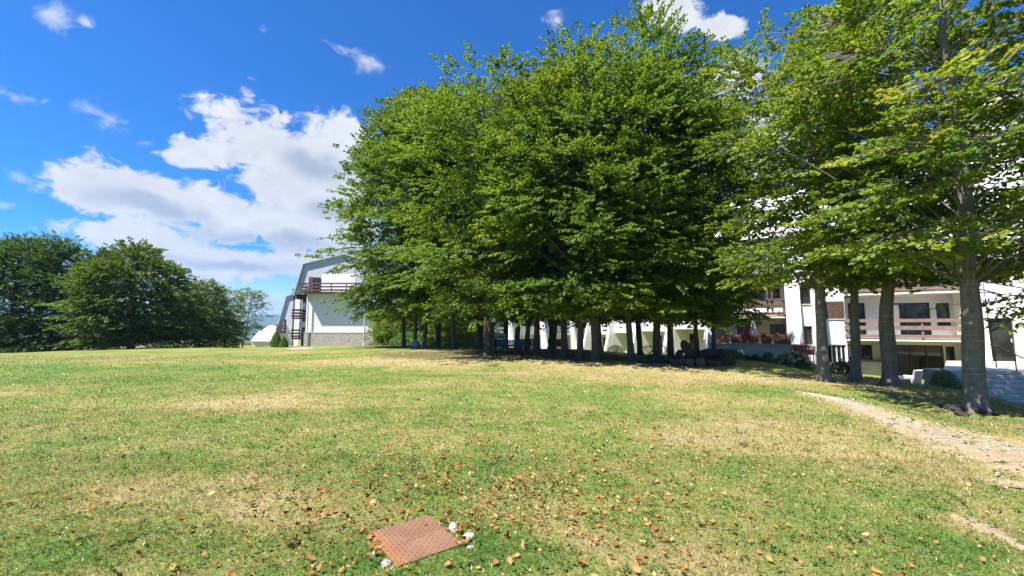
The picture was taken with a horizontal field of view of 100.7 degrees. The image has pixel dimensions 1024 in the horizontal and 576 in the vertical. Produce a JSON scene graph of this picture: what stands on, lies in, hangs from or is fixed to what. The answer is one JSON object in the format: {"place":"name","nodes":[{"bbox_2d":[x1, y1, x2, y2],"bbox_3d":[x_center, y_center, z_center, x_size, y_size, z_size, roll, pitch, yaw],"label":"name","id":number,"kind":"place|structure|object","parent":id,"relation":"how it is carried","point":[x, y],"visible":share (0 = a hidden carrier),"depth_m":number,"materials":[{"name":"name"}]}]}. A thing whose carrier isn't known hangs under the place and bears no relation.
{"place":"outdoors","nodes":[
{"label":"outdoors","id":0,"kind":"place"},
{"bbox_2d":[290,253,397,345],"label":"gabled house","id":1,"kind":"structure","parent":0,"point":[312,325],"depth_m":47.99,"materials":[{"name":"white paint"}]},
{"bbox_2d":[308,277,320,291],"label":"door","id":2,"kind":"structure","parent":1,"relation":"in","point":[311,279],"depth_m":48.05,"materials":[{"name":"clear glass"}]},
{"bbox_2d":[0,312,1023,575],"bbox_3d":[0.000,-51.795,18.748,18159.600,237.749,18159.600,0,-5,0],"label":"ground","id":3,"kind":"structure","parent":0,"point":[250,352],"depth_m":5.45,"materials":[{"name":"green plant"}]},
{"bbox_2d":[0,345,27,352],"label":"shrub","id":4,"kind":"object","parent":3,"relation":"on","point":[18,350],"visible":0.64,"depth_m":38.27,"materials":[{"name":"green plant"}]},
{"bbox_2d":[22,342,52,352],"bbox_3d":[-43.769,5.512,39.143,2.107,1.071,2.081,-5,-7,42],"label":"shrub","id":5,"kind":"object","parent":3,"relation":"on","point":[27,347],"visible":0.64,"depth_m":38.78,"materials":[{"name":"green plant"}]},
{"bbox_2d":[0,231,91,352],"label":"broadleaf tree","id":6,"kind":"object","parent":3,"relation":"on","point":[7,244],"visible":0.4,"depth_m":39.93,"materials":[{"name":"green plant"}]},
{"bbox_2d":[0,229,99,352],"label":"broadleaf tree","id":7,"kind":"object","parent":3,"relation":"on","point":[57,252],"visible":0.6,"depth_m":39.88,"materials":[{"name":"green plant"}]},
{"bbox_2d":[73,246,129,348],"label":"broadleaf tree","id":8,"kind":"object","parent":3,"relation":"on","point":[98,294],"visible":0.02,"depth_m":50.62,"materials":[{"name":"green plant"}]},
{"bbox_2d":[34,236,213,349],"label":"broadleaf tree","id":9,"kind":"object","parent":3,"relation":"on","point":[146,328],"visible":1,"depth_m":38.21,"materials":[{"name":"green plant"}]},
{"bbox_2d":[145,279,217,347],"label":"broadleaf tree","id":10,"kind":"object","parent":3,"relation":"on","point":[183,345],"visible":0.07,"depth_m":51.18,"materials":[{"name":"green plant"}]},
{"bbox_2d":[161,278,242,347],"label":"broadleaf tree","id":11,"kind":"object","parent":3,"relation":"on","point":[208,292],"visible":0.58,"depth_m":46.81,"materials":[{"name":"green plant"}]},
{"bbox_2d":[166,301,254,347],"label":"broadleaf tree","id":12,"kind":"object","parent":3,"relation":"on","point":[230,341],"visible":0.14,"depth_m":55.73,"materials":[{"name":"green plant"}]},
{"bbox_2d":[200,287,254,347],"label":"broadleaf tree","id":13,"kind":"object","parent":3,"relation":"on","point":[229,338],"visible":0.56,"depth_m":49.59,"materials":[{"name":"green plant"}]},
{"bbox_2d":[223,286,274,347],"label":"broadleaf tree","id":14,"kind":"object","parent":3,"relation":"on","point":[250,306],"visible":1,"depth_m":48.59,"materials":[{"name":"green plant"}]},
{"bbox_2d":[251,326,275,346],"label":"building","id":15,"kind":"structure","parent":3,"relation":"on","point":[263,339],"depth_m":65.82,"materials":[{"name":"grey paint"}]},
{"bbox_2d":[269,331,281,346],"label":"cypress shrub","id":16,"kind":"object","parent":3,"relation":"on","point":[275,340],"visible":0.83,"depth_m":45.33,"materials":[{"name":"green plant"}]},
{"bbox_2d":[278,336,288,346],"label":"cypress shrub","id":17,"kind":"object","parent":3,"relation":"on","point":[283,342],"visible":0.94,"depth_m":45.03,"materials":[{"name":"green plant"}]},
{"bbox_2d":[275,294,294,345],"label":"gabled house","id":18,"kind":"structure","parent":3,"relation":"on","point":[283,326],"depth_m":63.70,"materials":[{"name":"white paint"}]},
{"bbox_2d":[295,90,468,346],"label":"beech tree","id":19,"kind":"object","parent":3,"relation":"on","point":[369,131],"visible":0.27,"depth_m":29.26,"materials":[{"name":"green plant"}]},
{"bbox_2d":[360,316,413,345],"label":"bush","id":20,"kind":"object","parent":3,"relation":"on","point":[375,331],"visible":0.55,"depth_m":42.67,"materials":[{"name":"green plant"}]},
{"bbox_2d":[377,298,409,343],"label":"broadleaf tree","id":21,"kind":"object","parent":3,"relation":"on","point":[389,321],"visible":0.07,"depth_m":50.41,"materials":[{"name":"green plant"}]},
{"bbox_2d":[325,86,471,341],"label":"beech tree","id":22,"kind":"object","parent":3,"relation":"on","point":[362,205],"visible":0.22,"depth_m":27.64,"materials":[{"name":"green plant"}]},
{"bbox_2d":[388,333,411,344],"bbox_3d":[-9.949,4.655,37.738,2.232,1.471,2.072,0,-5,0],"label":"shrub","id":23,"kind":"object","parent":3,"relation":"on","point":[396,340],"visible":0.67,"depth_m":37.53,"materials":[{"name":"green plant"}]},
{"bbox_2d":[338,98,479,347],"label":"beech tree","id":24,"kind":"object","parent":3,"relation":"on","point":[382,174],"visible":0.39,"depth_m":26.49,"materials":[{"name":"green plant"}]},
{"bbox_2d":[378,295,447,344],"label":"broadleaf tree","id":25,"kind":"object","parent":3,"relation":"on","point":[418,325],"visible":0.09,"depth_m":42.60,"materials":[{"name":"green plant"}]},
{"bbox_2d":[369,515,463,567],"bbox_3d":[-0.731,1.927,3.191,0.561,0.104,0.639,4,-6,-37],"label":"manhole cover","id":26,"kind":"object","parent":3,"relation":"on","point":[420,537],"visible":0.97,"depth_m":3.16,"materials":[{"name":"brown metal"}]},
{"bbox_2d":[358,80,478,346],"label":"beech tree","id":27,"kind":"object","parent":3,"relation":"on","point":[438,343],"visible":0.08,"depth_m":28.92,"materials":[{"name":"green plant"}]},
{"bbox_2d":[409,328,446,344],"bbox_3d":[-7.113,4.443,37.788,4.440,1.902,3.626,0,-5,0],"label":"shrub","id":28,"kind":"object","parent":3,"relation":"on","point":[421,333],"visible":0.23,"depth_m":37.36,"materials":[{"name":"green plant"}]},
{"bbox_2d":[367,68,513,348],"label":"beech tree","id":29,"kind":"object","parent":3,"relation":"on","point":[432,272],"visible":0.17,"depth_m":25.97,"materials":[{"name":"green plant"}]},
{"bbox_2d":[417,315,476,347],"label":"broadleaf tree","id":30,"kind":"object","parent":3,"relation":"on","point":[446,329],"visible":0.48,"depth_m":35.89,"materials":[{"name":"green plant"}]},
{"bbox_2d":[446,334,475,346],"bbox_3d":[-3.911,4.103,32.657,2.448,1.142,2.433,0,-5,0],"label":"shrub","id":31,"kind":"object","parent":3,"relation":"on","point":[460,337],"visible":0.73,"depth_m":32.43,"materials":[{"name":"green plant"}]},
{"bbox_2d":[432,319,496,346],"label":"broadleaf tree","id":32,"kind":"object","parent":3,"relation":"on","point":[468,332],"visible":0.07,"depth_m":39.12,"materials":[{"name":"green plant"}]},
{"bbox_2d":[408,125,540,347],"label":"beech tree","id":33,"kind":"object","parent":3,"relation":"on","point":[479,343],"visible":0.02,"depth_m":27.12,"materials":[{"name":"green plant"}]},
{"bbox_2d":[458,316,503,343],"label":"broadleaf tree","id":34,"kind":"object","parent":3,"relation":"on","point":[498,322],"visible":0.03,"depth_m":41.81,"materials":[{"name":"green plant"}]},
{"bbox_2d":[364,40,614,355],"bbox_3d":[-0.870,-4.001,21.250,12.098,15.525,12.221,3,-6,-30],"label":"beech tree","id":35,"kind":"object","parent":3,"relation":"on","point":[454,257],"visible":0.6,"depth_m":19.99,"materials":[{"name":"green plant"}]},
{"bbox_2d":[491,312,495,356],"bbox_3d":[-0.904,2.239,20.504,0.260,2.600,0.135,0,-5,0],"label":"lamp post","id":36,"kind":"object","parent":3,"relation":"on","point":[493,321],"visible":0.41,"depth_m":20.49,"materials":[{"name":"black metal"}]},
{"bbox_2d":[433,182,567,348],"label":"beech tree","id":37,"kind":"object","parent":3,"relation":"on","point":[505,330],"depth_m":30.13,"materials":[{"name":"green plant"}]},
{"bbox_2d":[433,73,575,351],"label":"beech tree","id":38,"kind":"object","parent":3,"relation":"on","point":[517,335],"visible":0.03,"depth_m":23.62,"materials":[{"name":"green plant"}]},
{"bbox_2d":[494,340,524,354],"bbox_3d":[-0.176,3.141,22.285,1.700,0.830,0.565,1,-5,-6],"label":"park bench","id":39,"kind":"object","parent":3,"relation":"on","point":[510,343],"visible":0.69,"depth_m":22.09,"materials":[{"name":"blue paint"}]},
{"bbox_2d":[0,356,1019,575],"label":"fallen leaves","id":40,"kind":"object","parent":3,"relation":"on","point":[875,572],"visible":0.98,"depth_m":3.90,"materials":[{"name":"brown plant"}]},
{"bbox_2d":[449,317,586,348],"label":"apartment building","id":41,"kind":"structure","parent":3,"relation":"on","point":[572,333],"depth_m":53.09,"materials":[{"name":"white paint"}]},
{"bbox_2d":[434,74,607,353],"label":"beech tree","id":42,"kind":"object","parent":3,"relation":"on","point":[527,331],"visible":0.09,"depth_m":22.96,"materials":[{"name":"green plant"}]},
{"bbox_2d":[423,56,620,354],"bbox_3d":[1.333,-4.413,22.982,10.233,16.680,9.942,-2,-6,20],"label":"beech tree","id":43,"kind":"object","parent":3,"relation":"on","point":[536,348],"visible":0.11,"depth_m":21.14,"materials":[{"name":"green plant"}]},
{"bbox_2d":[477,246,584,348],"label":"beech tree","id":44,"kind":"object","parent":3,"relation":"on","point":[550,337],"visible":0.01,"depth_m":29.66,"materials":[{"name":"green plant"}]},
{"bbox_2d":[456,83,619,353],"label":"beech tree","id":45,"kind":"object","parent":3,"relation":"on","point":[553,341],"visible":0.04,"depth_m":22.55,"materials":[{"name":"green plant"}]},
{"bbox_2d":[461,27,699,357],"bbox_3d":[2.644,-4.473,21.382,10.465,16.513,10.771,2,-6,-20],"label":"beech tree","id":46,"kind":"object","parent":3,"relation":"on","point":[563,323],"visible":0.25,"depth_m":18.93,"materials":[{"name":"green plant"}]},
{"bbox_2d":[453,21,712,360],"bbox_3d":[3.098,-3.646,20.000,11.530,14.593,11.413,-3,-6,30],"label":"beech tree","id":47,"kind":"object","parent":3,"relation":"on","point":[596,354],"visible":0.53,"depth_m":17.34,"materials":[{"name":"green plant"}]},
{"bbox_2d":[469,19,703,359],"bbox_3d":[3.051,-4.513,20.004,9.628,16.346,9.909,2,-6,-20],"label":"beech tree","id":48,"kind":"object","parent":3,"relation":"on","point":[577,250],"visible":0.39,"depth_m":18.34,"materials":[{"name":"green plant"}]},
{"bbox_2d":[557,124,665,351],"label":"beech tree","id":49,"kind":"object","parent":3,"relation":"on","point":[602,350],"depth_m":27.14,"materials":[{"name":"green plant"}]},
{"bbox_2d":[607,345,624,351],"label":"shrub","id":50,"kind":"object","parent":3,"relation":"on","point":[614,349],"visible":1,"depth_m":35.48,"materials":[{"name":"green plant"}]},
{"bbox_2d":[567,115,707,355],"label":"beech tree","id":51,"kind":"object","parent":3,"relation":"on","point":[639,341],"visible":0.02,"depth_m":26.26,"materials":[{"name":"green plant"}]},
{"bbox_2d":[637,356,650,362],"bbox_3d":[5.567,3.064,17.791,0.624,0.390,0.506,-3,-2,-25],"label":"rock","id":52,"kind":"object","parent":3,"relation":"on","point":[642,359],"visible":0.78,"depth_m":17.63,"materials":[{"name":"grey stone"}]},
{"bbox_2d":[583,281,707,353],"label":"apartment building","id":53,"kind":"structure","parent":3,"relation":"on","point":[613,334],"depth_m":42.13,"materials":[{"name":"white paint"}]},
{"bbox_2d":[528,26,764,360],"bbox_3d":[5.634,-3.609,19.438,9.813,14.393,9.541,1,-5,-10],"label":"beech tree","id":54,"kind":"object","parent":3,"relation":"on","point":[661,152],"visible":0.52,"depth_m":17.02,"materials":[{"name":"green plant"}]},
{"bbox_2d":[535,0,775,355],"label":"beech tree","id":55,"kind":"object","parent":3,"relation":"on","point":[648,12],"visible":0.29,"depth_m":17.86,"materials":[{"name":"green plant"}]},
{"bbox_2d":[558,60,768,356],"bbox_3d":[7.375,-3.458,20.399,9.479,14.345,9.209,-3,-6,30],"label":"beech tree","id":56,"kind":"object","parent":3,"relation":"on","point":[670,339],"visible":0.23,"depth_m":17.90,"materials":[{"name":"green plant"}]},
{"bbox_2d":[670,359,683,364],"bbox_3d":[6.781,3.048,17.445,0.522,0.251,0.240,-2,-31,20],"label":"log","id":57,"kind":"object","parent":3,"relation":"on","point":[677,361],"visible":0.98,"depth_m":17.36,"materials":[{"name":"brown wood"}]},
{"bbox_2d":[679,357,693,365],"bbox_3d":[7.143,3.027,17.448,0.320,0.335,0.697,-24,0,-13],"label":"log","id":58,"kind":"object","parent":3,"relation":"on","point":[688,361],"visible":0.8,"depth_m":17.14,"materials":[{"name":"brown wood"}]},
{"bbox_2d":[624,33,775,351],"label":"beech tree","id":59,"kind":"object","parent":3,"relation":"on","point":[721,179],"visible":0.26,"depth_m":18.33,"materials":[{"name":"green plant"}]},
{"bbox_2d":[695,357,704,366],"bbox_3d":[7.735,3.037,17.448,0.352,0.368,0.766,-44,-17,11],"label":"log","id":60,"kind":"object","parent":3,"relation":"on","point":[699,361],"visible":1,"depth_m":17.11,"materials":[{"name":"brown wood"}]},
{"bbox_2d":[708,360,720,366],"bbox_3d":[8.262,3.091,17.442,0.256,0.268,0.557,-41,19,-30],"label":"log","id":61,"kind":"object","parent":3,"relation":"on","point":[717,363],"visible":0.87,"depth_m":17.30,"materials":[{"name":"brown wood"}]},
{"bbox_2d":[640,106,796,358],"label":"beech tree","id":62,"kind":"object","parent":3,"relation":"on","point":[712,319],"visible":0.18,"depth_m":18.27,"materials":[{"name":"green plant"}]},
{"bbox_2d":[723,348,745,359],"bbox_3d":[11.942,3.704,23.269,1.595,0.818,1.386,0,-5,0],"label":"shrub","id":63,"kind":"object","parent":3,"relation":"on","point":[733,353],"visible":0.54,"depth_m":22.97,"materials":[{"name":"green plant"}]},
{"bbox_2d":[710,343,807,362],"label":"stone wall","id":64,"kind":"structure","parent":3,"relation":"on","point":[775,350],"depth_m":25.27,"materials":[{"name":"grey stone"}]},
{"bbox_2d":[730,331,745,342],"bbox_3d":[13.885,3.030,26.052,0.928,0.752,0.932,-3,-6,31],"label":"flower box","id":65,"kind":"object","parent":64,"relation":"on","point":[735,339],"visible":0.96,"depth_m":25.96,"materials":[{"name":"ceramic"}]},
{"bbox_2d":[741,332,758,343],"bbox_3d":[14.439,3.023,25.703,0.969,0.765,0.882,-3,-6,31],"label":"flower box","id":66,"kind":"object","parent":64,"relation":"on","point":[754,340],"visible":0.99,"depth_m":25.62,"materials":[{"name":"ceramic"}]},
{"bbox_2d":[760,331,772,343],"bbox_3d":[15.141,2.963,25.261,0.666,0.838,0.787,-3,-6,31],"label":"flower box","id":67,"kind":"object","parent":64,"relation":"on","point":[763,336],"visible":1,"depth_m":25.20,"materials":[{"name":"ceramic"}]},
{"bbox_2d":[772,331,792,343],"bbox_3d":[15.870,2.914,24.889,1.029,0.754,0.873,-3,-6,31],"label":"flower box","id":68,"kind":"object","parent":64,"relation":"on","point":[788,338],"visible":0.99,"depth_m":24.77,"materials":[{"name":"ceramic"}]},
{"bbox_2d":[793,342,815,355],"bbox_3d":[16.578,3.401,24.057,1.128,0.811,0.941,-3,-6,31],"label":"flower box","id":69,"kind":"object","parent":64,"relation":"on","point":[810,350],"visible":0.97,"depth_m":23.89,"materials":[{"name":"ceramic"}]},
{"bbox_2d":[762,351,774,362],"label":"shrub","id":70,"kind":"object","parent":3,"relation":"on","point":[768,355],"visible":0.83,"depth_m":23.37,"materials":[{"name":"green plant"}]},
{"bbox_2d":[773,351,816,370],"bbox_3d":[14.431,3.729,21.803,2.024,0.998,2.087,0,-5,0],"label":"hydrangea","id":71,"kind":"object","parent":3,"relation":"on","point":[793,358],"visible":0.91,"depth_m":21.32,"materials":[{"name":"green plant"}]},
{"bbox_2d":[683,6,999,381],"bbox_3d":[9.539,-2.581,13.632,7.306,11.785,7.523,0,-5,0],"label":"beech tree","id":72,"kind":"object","parent":3,"relation":"on","point":[823,282],"visible":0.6,"depth_m":13.36,"materials":[{"name":"green plant"}]},
{"bbox_2d":[830,358,861,374],"bbox_3d":[13.554,3.338,17.385,1.211,0.918,1.284,0,-5,0],"label":"hydrangea","id":73,"kind":"object","parent":3,"relation":"on","point":[841,367],"visible":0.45,"depth_m":17.20,"materials":[{"name":"green plant"}]},
{"bbox_2d":[704,0,1023,387],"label":"beech tree","id":74,"kind":"object","parent":3,"relation":"on","point":[889,360],"visible":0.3,"depth_m":12.51,"materials":[{"name":"green plant"}]},
{"bbox_2d":[706,92,1023,377],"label":"apartment building","id":75,"kind":"structure","parent":3,"relation":"on","point":[929,339],"depth_m":24.37,"materials":[{"name":"beige paint"}]},
{"bbox_2d":[737,325,757,338],"bbox_3d":[15.681,3.498,28.201,1.200,2.120,0.080,-3,-6,31],"label":"door","id":76,"kind":"structure","parent":75,"relation":"in","point":[746,330],"depth_m":28.34,"materials":[{"name":"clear glass"}]},
{"bbox_2d":[744,288,779,298],"bbox_3d":[16.433,0.395,28.027,2.150,0.770,0.080,-3,-6,31],"label":"window","id":77,"kind":"structure","parent":75,"relation":"in","point":[776,293],"depth_m":27.78,"materials":[{"name":"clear glass"}]},
{"bbox_2d":[770,324,785,334],"bbox_3d":[17.100,2.675,27.323,0.890,0.680,0.240,-3,-6,31],"label":"window","id":78,"kind":"structure","parent":75,"relation":"in","point":[779,328],"depth_m":27.36,"materials":[{"name":"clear glass"}]},
{"bbox_2d":[799,285,811,304],"bbox_3d":[17.582,0.401,25.825,1.040,1.280,0.248,-3,-6,31],"label":"window","id":79,"kind":"structure","parent":75,"relation":"in","point":[804,297],"depth_m":25.73,"materials":[{"name":"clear glass"}]},
{"bbox_2d":[803,326,812,345],"bbox_3d":[17.795,2.880,25.476,0.500,1.180,0.240,-3,-6,31],"label":"window","id":80,"kind":"structure","parent":75,"relation":"in","point":[808,338],"depth_m":25.53,"materials":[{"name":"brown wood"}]},
{"bbox_2d":[825,301,844,319],"bbox_3d":[18.987,1.331,25.008,1.000,1.080,0.248,-3,-6,31],"label":"window","id":81,"kind":"structure","parent":75,"relation":"in","point":[834,310],"depth_m":24.90,"materials":[{"name":"brown wood"}]},
{"bbox_2d":[828,344,846,363],"bbox_3d":[18.989,3.881,24.780,0.960,1.160,0.240,-3,-6,31],"label":"railing","id":82,"kind":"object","parent":75,"relation":"in","point":[837,352],"depth_m":24.83,"materials":[{"name":"grey metal"}]},
{"bbox_2d":[848,303,865,333],"bbox_3d":[20.803,1.931,25.593,0.800,2.030,0.080,-3,-6,31],"label":"door","id":83,"kind":"structure","parent":75,"relation":"in","point":[861,305],"depth_m":25.48,"materials":[{"name":"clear glass"}]},
{"bbox_2d":[847,344,873,360],"bbox_3d":[20.765,3.847,25.350,1.280,0.930,0.240,-3,-6,31],"label":"window","id":84,"kind":"structure","parent":75,"relation":"in","point":[866,350],"depth_m":25.26,"materials":[{"name":"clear glass"}]},
{"bbox_2d":[894,302,931,334],"bbox_3d":[22.733,1.851,24.433,2.000,1.980,0.080,-3,-6,31],"label":"door","id":85,"kind":"structure","parent":75,"relation":"in","point":[901,310],"depth_m":24.33,"materials":[{"name":"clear glass"}]},
{"bbox_2d":[895,259,933,287],"bbox_3d":[23.011,-0.682,24.396,1.850,1.880,0.248,-3,-6,31],"label":"door","id":86,"kind":"structure","parent":75,"relation":"in","point":[914,285],"depth_m":24.23,"materials":[{"name":"glass"}]},
{"bbox_2d":[896,345,943,377],"bbox_3d":[23.051,4.219,24.025,2.050,1.970,0.080,-3,-6,31],"label":"door","id":87,"kind":"structure","parent":75,"relation":"in","point":[910,358],"depth_m":24.06,"materials":[{"name":"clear glass"}]},
{"bbox_2d":[936,303,950,325],"bbox_3d":[24.038,1.491,23.675,0.550,1.300,0.080,-3,-6,31],"label":"window","id":88,"kind":"structure","parent":75,"relation":"in","point":[943,313],"depth_m":23.65,"materials":[{"name":"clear glass"}]},
{"bbox_2d":[945,346,954,360],"bbox_3d":[24.158,3.825,23.391,0.370,1.200,0.080,-3,-6,31],"label":"window","id":89,"kind":"structure","parent":75,"relation":"in","point":[950,356],"depth_m":23.40,"materials":[{"name":"black glass"}]},
{"bbox_2d":[988,318,1014,360],"bbox_3d":[24.852,2.667,21.574,0.940,2.260,0.140,-3,-6,31],"label":"door","id":90,"kind":"structure","parent":75,"relation":"in","point":[1000,338],"depth_m":21.55,"materials":[{"name":"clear glass"}]},
{"bbox_2d":[724,40,1023,380],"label":"beech tree","id":91,"kind":"object","parent":3,"relation":"on","point":[855,373],"visible":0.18,"depth_m":14.08,"materials":[{"name":"green plant"}]},
{"bbox_2d":[726,0,1023,413],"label":"beech tree","id":92,"kind":"object","parent":3,"relation":"on","point":[951,130],"visible":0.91,"depth_m":9.70,"materials":[{"name":"green plant"}]},
{"bbox_2d":[830,0,1023,332],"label":"beech tree","id":93,"kind":"object","parent":3,"relation":"on","point":[1016,203],"visible":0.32,"depth_m":10.71,"materials":[{"name":"green plant"}]},
{"bbox_2d":[929,368,961,389],"bbox_3d":[15.950,3.485,15.619,1.101,1.059,1.084,0,-5,0],"label":"shrub","id":94,"kind":"object","parent":3,"relation":"on","point":[944,375],"visible":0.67,"depth_m":15.54,"materials":[{"name":"green plant"}]},
{"bbox_2d":[943,404,964,411],"bbox_3d":[10.223,2.801,9.781,0.394,0.179,0.506,2,-1,44],"label":"rock","id":95,"kind":"object","parent":3,"relation":"on","point":[949,407],"visible":0.64,"depth_m":9.70,"materials":[{"name":"grey stone"}]},
{"bbox_2d":[953,411,971,416],"bbox_3d":[9.679,2.729,9.092,0.333,0.118,0.259,6,11,-4],"label":"rock","id":96,"kind":"object","parent":3,"relation":"on","point":[961,413],"visible":0.73,"depth_m":9.06,"materials":[{"name":"grey stone"}]},
{"bbox_2d":[923,344,1023,403],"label":"stone wall","id":97,"kind":"structure","parent":3,"relation":"on","point":[1006,385],"depth_m":16.44,"materials":[{"name":"stone"}]},
{"bbox_2d":[949,514,1023,550],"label":"bare soil","id":98,"kind":"structure","parent":3,"relation":"on","point":[993,530],"depth_m":3.40,"materials":[{"name":"beige soil"}]},
{"bbox_2d":[973,408,999,415],"bbox_3d":[10.393,2.758,9.283,0.413,0.146,0.322,12,1,39],"label":"rock","id":99,"kind":"object","parent":3,"relation":"on","point":[982,412],"visible":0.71,"depth_m":9.23,"materials":[{"name":"grey stone"}]},
{"bbox_2d":[0,0,1023,315],"label":"sky","id":100,"kind":"structure","parent":0,"point":[205,132],"materials":[{"name":"blue"}]},
{"bbox_2d":[791,390,1023,488],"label":"path","id":101,"kind":"structure","parent":0,"point":[971,448],"depth_m":5.99,"materials":[{"name":"grey gravel"}]},
{"bbox_2d":[899,370,922,384],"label":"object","id":102,"kind":"object","parent":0,"point":[916,376],"visible":0.68,"depth_m":19.74,"materials":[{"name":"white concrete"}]},
{"bbox_2d":[944,361,1023,374],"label":"paved landing","id":103,"kind":"object","parent":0,"point":[1007,365],"visible":0.2,"depth_m":19.08,"materials":[{"name":"concrete"}]},
{"bbox_3d":[7.607,3.133,18.223,0.557,0.474,0.614,11,-12,-25],"label":"rock","id":104,"kind":"object","parent":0,"visible":0},
{"bbox_2d":[680,340,691,357],"bbox_3d":[7.468,2.590,18.136,0.467,0.779,0.516,-19,-2,33],"label":"rock","id":105,"kind":"object","parent":104,"relation":"on","point":[686,347],"visible":0.99,"depth_m":17.95,"materials":[{"name":"grey stone"}]},
{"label":"terrace","id":106,"kind":"structure","parent":0,"visible":0},
{"bbox_2d":[750,322,757,339],"bbox_3d":[15.089,3.206,26.419,0.520,2.420,0.520,0,-5,0],"label":"parasol","id":107,"kind":"object","parent":106,"relation":"on","point":[753,329],"visible":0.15,"depth_m":26.36,"materials":[{"name":"white fabric"}]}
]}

